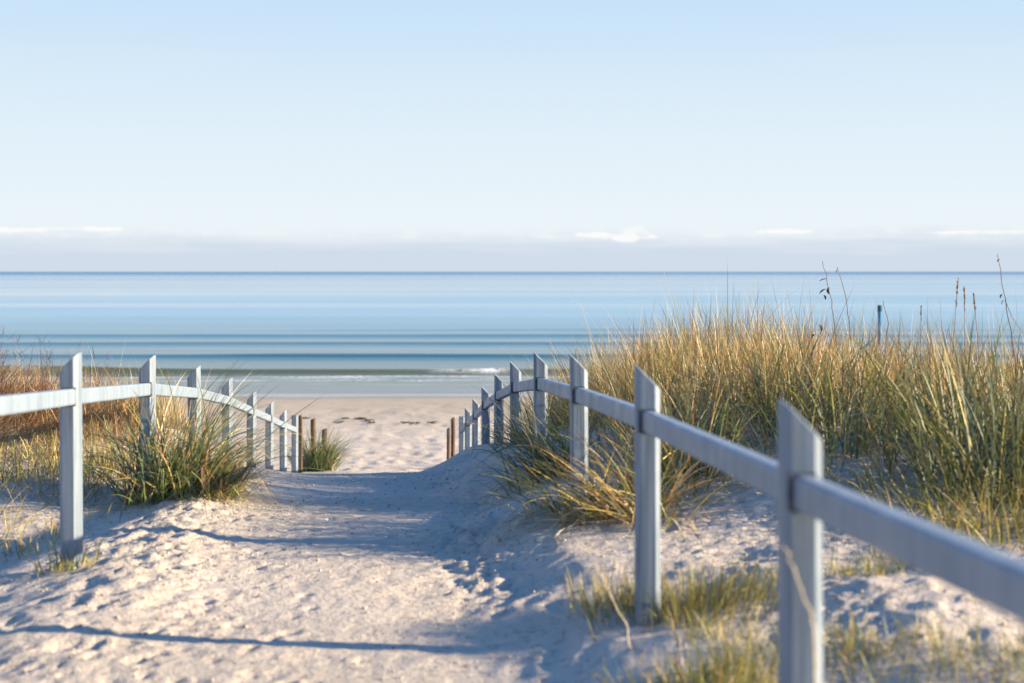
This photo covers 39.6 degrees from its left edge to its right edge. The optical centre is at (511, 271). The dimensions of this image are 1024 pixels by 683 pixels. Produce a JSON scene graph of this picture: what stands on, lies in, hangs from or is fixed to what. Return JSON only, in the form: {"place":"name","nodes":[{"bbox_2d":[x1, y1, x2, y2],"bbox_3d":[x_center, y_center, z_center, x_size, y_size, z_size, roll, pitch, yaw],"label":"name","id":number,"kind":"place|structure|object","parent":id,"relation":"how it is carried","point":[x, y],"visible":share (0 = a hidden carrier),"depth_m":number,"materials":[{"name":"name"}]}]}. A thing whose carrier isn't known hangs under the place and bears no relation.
{"place":"outdoors","nodes":[
{"label":"outdoors","id":0,"kind":"place"},
{"bbox_2d":[0,370,1023,682],"bbox_3d":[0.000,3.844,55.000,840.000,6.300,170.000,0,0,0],"label":"ground","id":1,"kind":"structure","parent":0,"point":[38,628],"depth_m":6.26,"materials":[{"name":"beige sand"}]},
{"bbox_2d":[21,535,105,578],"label":"grass tuft","id":2,"kind":"object","parent":1,"relation":"on","point":[62,567],"visible":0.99,"depth_m":6.53,"materials":[{"name":"green plant"}]},
{"bbox_2d":[0,348,221,558],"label":"dune grass","id":3,"kind":"structure","parent":1,"relation":"on","point":[51,454],"depth_m":9.16,"materials":[{"name":"plant"}]},
{"bbox_2d":[0,325,248,467],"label":"twiggy shrub","id":4,"kind":"object","parent":1,"relation":"on","point":[25,417],"visible":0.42,"depth_m":10.47,"materials":[{"name":"brown plant"}]},
{"bbox_2d":[0,352,297,566],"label":"fence","id":5,"kind":"object","parent":1,"relation":"on","point":[70,397],"visible":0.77,"depth_m":6.69,"materials":[{"name":"grey paint"}]},
{"bbox_2d":[24,356,347,521],"bbox_3d":[-1.934,0.938,8.431,2.114,0.925,1.942,0,0,0],"label":"grass tussock","id":6,"kind":"object","parent":1,"relation":"on","point":[154,486],"depth_m":8.38,"materials":[{"name":"green plant"}]},
{"bbox_2d":[133,409,290,506],"bbox_3d":[-1.786,1.114,8.512,0.971,0.555,1.192,0,0,0],"label":"grass tussock","id":7,"kind":"object","parent":1,"relation":"on","point":[239,485],"depth_m":8.49,"materials":[{"name":"green plant"}]},
{"bbox_2d":[298,415,302,472],"bbox_3d":[-3.143,2.705,20.950,0.103,1.172,0.103,0,0,0],"label":"wooden post","id":8,"kind":"object","parent":1,"relation":"on","point":[300,460],"visible":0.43,"depth_m":20.90,"materials":[{"name":"brown wood"}]},
{"bbox_2d":[311,418,315,451],"bbox_3d":[-3.159,2.912,22.599,0.090,1.162,0.088,0,0,0],"label":"wooden post","id":9,"kind":"object","parent":1,"relation":"on","point":[313,424],"visible":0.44,"depth_m":22.57,"materials":[{"name":"brown wood"}]},
{"bbox_2d":[274,424,361,471],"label":"grass tussock","id":10,"kind":"object","parent":1,"relation":"on","point":[324,457],"depth_m":21.84,"materials":[{"name":"green plant"}]},
{"bbox_2d":[322,428,326,449],"bbox_3d":[-3.115,3.083,23.599,0.092,0.956,0.090,0,0,0],"label":"wooden post","id":11,"kind":"object","parent":1,"relation":"on","point":[323,431],"visible":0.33,"depth_m":23.57,"materials":[{"name":"brown wood"}]},
{"bbox_2d":[353,417,364,419],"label":"seaweed clump","id":12,"kind":"object","parent":1,"relation":"on","point":[359,418],"visible":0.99,"depth_m":34.03,"materials":[{"name":"brown plant"}]},
{"bbox_2d":[447,427,449,458],"bbox_3d":[-1.037,3.014,23.199,0.061,0.936,0.060,0,0,0],"label":"wooden post","id":13,"kind":"object","parent":1,"relation":"on","point":[448,443],"visible":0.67,"depth_m":23.18,"materials":[{"name":"brown wood"}]},
{"bbox_2d":[451,417,454,456],"bbox_3d":[-0.922,2.800,22.199,0.069,1.048,0.068,0,0,0],"label":"wooden post","id":14,"kind":"object","parent":1,"relation":"on","point":[453,437],"visible":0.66,"depth_m":22.18,"materials":[{"name":"brown wood"}]},
{"bbox_2d":[0,418,1023,682],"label":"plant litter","id":15,"kind":"object","parent":1,"relation":"on","point":[624,522],"visible":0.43,"depth_m":6.86,"materials":[{"name":"brown plant"}]},
{"bbox_2d":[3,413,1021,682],"bbox_3d":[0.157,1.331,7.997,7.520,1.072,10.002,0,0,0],"label":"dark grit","id":16,"kind":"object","parent":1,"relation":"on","point":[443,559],"visible":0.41,"depth_m":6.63,"materials":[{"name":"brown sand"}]},
{"bbox_2d":[514,503,536,525],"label":"fallen stem","id":17,"kind":"object","parent":1,"relation":"on","point":[516,522],"visible":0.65,"depth_m":7.27,"materials":[{"name":"plant"}]},
{"bbox_2d":[464,394,589,459],"bbox_3d":[0.080,1.098,10.037,0.976,0.526,1.234,0,0,38],"label":"grass tussock","id":18,"kind":"object","parent":1,"relation":"on","point":[512,438],"depth_m":10.06,"materials":[{"name":"green plant"}]},
{"bbox_2d":[454,395,631,506],"bbox_3d":[0.263,1.059,8.620,1.318,0.690,1.241,0,0,0],"label":"grass tussock","id":19,"kind":"object","parent":1,"relation":"on","point":[532,452],"depth_m":8.57,"materials":[{"name":"green plant"}]},
{"bbox_2d":[428,421,703,543],"bbox_3d":[0.316,1.037,7.237,1.512,0.574,1.226,0,0,0],"label":"grass tussock","id":20,"kind":"object","parent":1,"relation":"on","point":[554,501],"depth_m":7.22,"materials":[{"name":"green plant"}]},
{"bbox_2d":[553,513,587,536],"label":"fallen stem","id":21,"kind":"object","parent":1,"relation":"on","point":[558,532],"visible":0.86,"depth_m":6.88,"materials":[{"name":"plant"}]},
{"bbox_2d":[589,553,630,648],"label":"dry stem","id":22,"kind":"object","parent":1,"relation":"on","point":[615,606],"visible":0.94,"depth_m":4.95,"materials":[{"name":"plant"}]},
{"bbox_2d":[555,555,676,618],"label":"grass tuft","id":23,"kind":"object","parent":1,"relation":"on","point":[612,591],"visible":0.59,"depth_m":5.51,"materials":[{"name":"green plant"}]},
{"bbox_2d":[491,424,761,559],"bbox_3d":[0.631,1.027,7.055,1.487,0.604,1.253,0,0,-29],"label":"grass tussock","id":24,"kind":"object","parent":1,"relation":"on","point":[615,506],"depth_m":6.99,"materials":[{"name":"green plant"}]},
{"bbox_2d":[560,382,777,520],"bbox_3d":[0.930,0.889,7.561,1.359,0.665,1.355,0,0,0],"label":"grass tussock","id":25,"kind":"object","parent":1,"relation":"on","point":[707,469],"depth_m":7.51,"materials":[{"name":"green plant"}]},
{"bbox_2d":[589,623,777,682],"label":"grass tuft","id":26,"kind":"object","parent":1,"relation":"on","point":[694,678],"visible":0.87,"depth_m":4.43,"materials":[{"name":"green plant"}]},
{"bbox_2d":[560,550,826,641],"bbox_3d":[0.665,1.175,5.302,1.013,0.295,0.725,0,0,0],"label":"grass tuft","id":27,"kind":"object","parent":1,"relation":"on","point":[715,600],"visible":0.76,"depth_m":5.26,"materials":[{"name":"green plant"}]},
{"bbox_2d":[459,352,1023,682],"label":"fence","id":28,"kind":"object","parent":1,"relation":"on","point":[801,490],"visible":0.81,"depth_m":3.19,"materials":[{"name":"grey paint"}]},
{"bbox_2d":[782,546,815,682],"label":"dry stem","id":29,"kind":"object","parent":1,"relation":"on","point":[814,653],"visible":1,"depth_m":3.02,"materials":[{"name":"plant"}]},
{"bbox_2d":[812,325,828,350],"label":"weed stalk","id":30,"kind":"object","parent":1,"relation":"on","point":[825,334],"visible":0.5,"depth_m":10.20,"materials":[{"name":"brown plant"}]},
{"bbox_2d":[819,261,837,396],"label":"weed stalk","id":31,"kind":"object","parent":1,"relation":"on","point":[827,290],"visible":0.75,"depth_m":9.60,"materials":[{"name":"brown plant"}]},
{"bbox_2d":[836,267,851,358],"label":"weed stalk","id":32,"kind":"object","parent":1,"relation":"on","point":[847,312],"visible":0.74,"depth_m":9.90,"materials":[{"name":"brown plant"}]},
{"bbox_2d":[877,305,881,357],"bbox_3d":[8.532,2.358,33.000,0.105,3.132,0.103,0,0,0],"label":"marker pole","id":33,"kind":"object","parent":1,"relation":"on","point":[879,308],"visible":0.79,"depth_m":32.96,"materials":[{"name":"blue paint"}]},
{"bbox_2d":[883,302,888,393],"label":"weed stalk","id":34,"kind":"object","parent":1,"relation":"on","point":[886,333],"visible":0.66,"depth_m":9.30,"materials":[{"name":"brown plant"}]},
{"bbox_2d":[920,306,921,389],"bbox_3d":[2.848,0.611,9.899,0.018,0.758,0.017,0,0,29],"label":"reed plume","id":35,"kind":"object","parent":1,"relation":"on","point":[920,340],"visible":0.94,"depth_m":9.90,"materials":[{"name":"brown plant"}]},
{"bbox_2d":[827,319,1023,517],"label":"grass tussock","id":36,"kind":"object","parent":1,"relation":"on","point":[1015,452],"depth_m":7.09,"materials":[{"name":"green plant"}]},
{"bbox_2d":[852,453,1023,551],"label":"grass tussock","id":37,"kind":"object","parent":1,"relation":"on","point":[978,524],"depth_m":6.51,"materials":[{"name":"green plant"}]},
{"bbox_2d":[953,279,958,338],"bbox_3d":[3.061,0.529,9.802,0.043,0.976,0.029,0,0,27],"label":"reed plume","id":38,"kind":"object","parent":1,"relation":"on","point":[957,284],"visible":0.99,"depth_m":9.80,"materials":[{"name":"brown plant"}]},
{"bbox_2d":[962,286,965,333],"bbox_3d":[3.054,0.568,9.600,0.028,0.936,0.025,0,0,-23],"label":"reed plume","id":39,"kind":"object","parent":1,"relation":"on","point":[963,288],"visible":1,"depth_m":9.60,"materials":[{"name":"brown plant"}]},
{"bbox_2d":[972,292,978,379],"bbox_3d":[3.063,0.589,9.402,0.044,0.901,0.024,0,0,-20],"label":"reed plume","id":40,"kind":"object","parent":1,"relation":"on","point":[974,306],"visible":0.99,"depth_m":9.40,"materials":[{"name":"brown plant"}]},
{"bbox_2d":[997,254,1023,385],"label":"weed stalk","id":41,"kind":"object","parent":1,"relation":"on","point":[1007,316],"visible":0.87,"depth_m":8.90,"materials":[{"name":"brown plant"}]},
{"bbox_2d":[0,272,1023,393],"bbox_3d":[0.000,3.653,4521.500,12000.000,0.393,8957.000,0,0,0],"label":"sea","id":42,"kind":"structure","parent":0,"point":[373,332],"depth_m":114.88,"materials":[{"name":"liquid"}]},
{"bbox_2d":[0,0,1023,271],"label":"sky","id":43,"kind":"structure","parent":0,"point":[136,135],"materials":[{"name":"blue"}]},
{"bbox_2d":[452,263,1023,542],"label":"dune grass","id":44,"kind":"structure","parent":0,"point":[698,367],"depth_m":8.67,"materials":[{"name":"plant"}]},
{"bbox_2d":[616,479,1023,682],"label":"short grass","id":45,"kind":"structure","parent":0,"point":[876,647],"depth_m":4.59,"materials":[{"name":"green plant"}]}
]}

